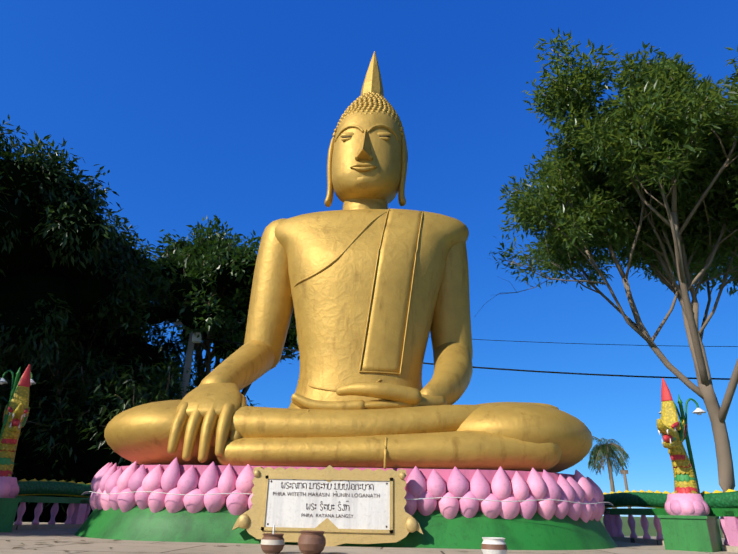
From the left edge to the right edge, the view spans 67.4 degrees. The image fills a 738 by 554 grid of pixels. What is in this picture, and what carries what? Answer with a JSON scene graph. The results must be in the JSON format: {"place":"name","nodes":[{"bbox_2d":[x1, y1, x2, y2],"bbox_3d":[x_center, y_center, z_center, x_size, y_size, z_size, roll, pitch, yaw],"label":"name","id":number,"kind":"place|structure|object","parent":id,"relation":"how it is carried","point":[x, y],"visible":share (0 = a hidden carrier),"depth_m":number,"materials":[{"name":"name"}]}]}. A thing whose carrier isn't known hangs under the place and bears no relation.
{"place":"outdoors","nodes":[
{"label":"outdoors","id":0,"kind":"place"},
{"bbox_2d":[0,516,737,553],"bbox_3d":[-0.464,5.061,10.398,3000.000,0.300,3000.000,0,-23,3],"label":"ground","id":1,"kind":"structure","parent":0,"point":[28,538],"depth_m":7.49,"materials":[{"name":"concrete"}]},
{"bbox_2d":[0,364,30,531],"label":"naga statue","id":2,"kind":"object","parent":1,"relation":"on","point":[15,414],"visible":1,"depth_m":10.40,"materials":[{"name":"yellow paint"}]},
{"bbox_2d":[0,368,35,439],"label":"lamp","id":3,"kind":"object","parent":1,"relation":"on","point":[14,386],"visible":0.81,"depth_m":11.24,"materials":[{"name":"green paint"}]},
{"bbox_2d":[0,342,43,419],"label":"tree","id":4,"kind":"object","parent":1,"relation":"on","point":[3,400],"visible":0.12,"depth_m":18.72,"materials":[{"name":"green plant"}]},
{"bbox_2d":[0,405,92,522],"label":"hedge","id":5,"kind":"object","parent":1,"relation":"on","point":[24,467],"visible":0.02,"depth_m":19.02,"materials":[{"name":"green plant"}]},
{"bbox_2d":[12,479,92,529],"bbox_3d":[-7.280,4.090,10.076,1.124,0.974,14.976,-10,-25,24],"label":"rail","id":6,"kind":"object","parent":1,"relation":"on","point":[78,510],"visible":0.27,"depth_m":11.79,"materials":[{"name":"green paint"}]},
{"bbox_2d":[6,540,112,548],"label":"fallen leaves","id":7,"kind":"object","parent":1,"relation":"on","point":[82,543],"visible":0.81,"depth_m":7.25,"materials":[{"name":"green plant"}]},
{"bbox_2d":[0,114,187,411],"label":"tree","id":8,"kind":"object","parent":1,"relation":"on","point":[68,256],"visible":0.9,"depth_m":19.37,"materials":[{"name":"green plant"}]},
{"bbox_2d":[0,319,258,478],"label":"tree wood","id":9,"kind":"object","parent":1,"relation":"on","point":[69,421],"visible":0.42,"depth_m":19.02,"materials":[{"name":"green plant"}]},
{"bbox_2d":[120,214,299,395],"bbox_3d":[-6.179,3.624,24.630,10.879,13.841,10.111,15,-27,-29],"label":"tree","id":10,"kind":"object","parent":1,"relation":"on","point":[205,281],"visible":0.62,"depth_m":22.91,"materials":[{"name":"green plant"}]},
{"bbox_2d":[12,540,468,553],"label":"fallen leaves","id":11,"kind":"object","parent":1,"relation":"on","point":[115,540],"visible":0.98,"depth_m":7.21,"materials":[{"name":"brown plant"}]},
{"bbox_2d":[232,465,422,545],"bbox_3d":[-0.599,3.345,8.142,2.769,1.100,0.220,0,-23,3],"label":"plaque","id":12,"kind":"object","parent":1,"relation":"on","point":[353,506],"visible":1,"depth_m":8.08,"materials":[{"name":"gold metal"}]},
{"bbox_2d":[74,457,617,549],"bbox_3d":[-0.450,4.363,10.693,9.780,1.216,5.340,0,-23,3],"label":"lotus pedestal","id":13,"kind":"object","parent":1,"relation":"on","point":[458,523],"visible":0.83,"depth_m":8.46,"materials":[{"name":"pink paint"}]},
{"bbox_2d":[81,491,613,505],"bbox_3d":[-0.449,4.316,10.713,9.812,0.052,5.372,0,-23,3],"label":"string","id":14,"kind":"object","parent":13,"relation":"on","point":[405,499],"visible":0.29,"depth_m":8.34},
{"bbox_2d":[104,51,592,472],"bbox_3d":[-0.327,-1.510,12.842,9.120,11.609,4.312,0,-23,3],"label":"buddha statue","id":15,"kind":"object","parent":13,"relation":"on","point":[369,286],"visible":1,"depth_m":11.21,"materials":[{"name":"gold metal"}]},
{"bbox_2d":[260,525,506,553],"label":"pots","id":16,"kind":"object","parent":1,"relation":"on","point":[311,542],"visible":1,"depth_m":6.33,"materials":[{"name":"ceramic"}]},
{"bbox_2d":[69,319,737,399],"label":"utility pole","id":17,"kind":"object","parent":1,"relation":"on","point":[193,338],"visible":0.48,"depth_m":21.07,"materials":[{"name":"grey wood"}]},
{"bbox_2d":[475,27,737,537],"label":"tree","id":18,"kind":"object","parent":1,"relation":"on","point":[648,175],"visible":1,"depth_m":16.62,"materials":[{"name":"green plant"}]},
{"bbox_2d":[588,436,629,507],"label":"palm tree","id":19,"kind":"object","parent":1,"relation":"on","point":[605,449],"visible":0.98,"depth_m":47.75,"materials":[{"name":"green plant"}]},
{"bbox_2d":[620,470,630,507],"bbox_3d":[17.662,15.117,37.702,0.500,3.725,0.240,0,-23,3],"label":"post","id":20,"kind":"object","parent":1,"relation":"on","point":[624,472],"visible":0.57,"depth_m":38.16,"materials":[{"name":"grey concrete"}]},
{"bbox_2d":[603,489,737,551],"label":"rail","id":21,"kind":"object","parent":1,"relation":"on","point":[723,505],"visible":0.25,"depth_m":10.43,"materials":[{"name":"green paint"}]},
{"bbox_2d":[659,394,705,493],"bbox_3d":[5.614,3.305,9.589,0.780,2.540,0.214,-3,-23,11],"label":"lamp","id":22,"kind":"object","parent":1,"relation":"on","point":[697,411],"visible":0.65,"depth_m":9.88,"materials":[{"name":"metal"}]},
{"bbox_2d":[657,378,722,551],"bbox_3d":[5.077,3.011,9.191,0.720,2.750,1.007,-19,-30,39],"label":"naga statue","id":23,"kind":"object","parent":1,"relation":"on","point":[688,523],"visible":1,"depth_m":8.84,"materials":[{"name":"yellow paint"}]},
{"bbox_2d":[0,0,737,517],"label":"sky","id":24,"kind":"structure","parent":0,"point":[231,110],"materials":[{"name":"blue"}]}
]}

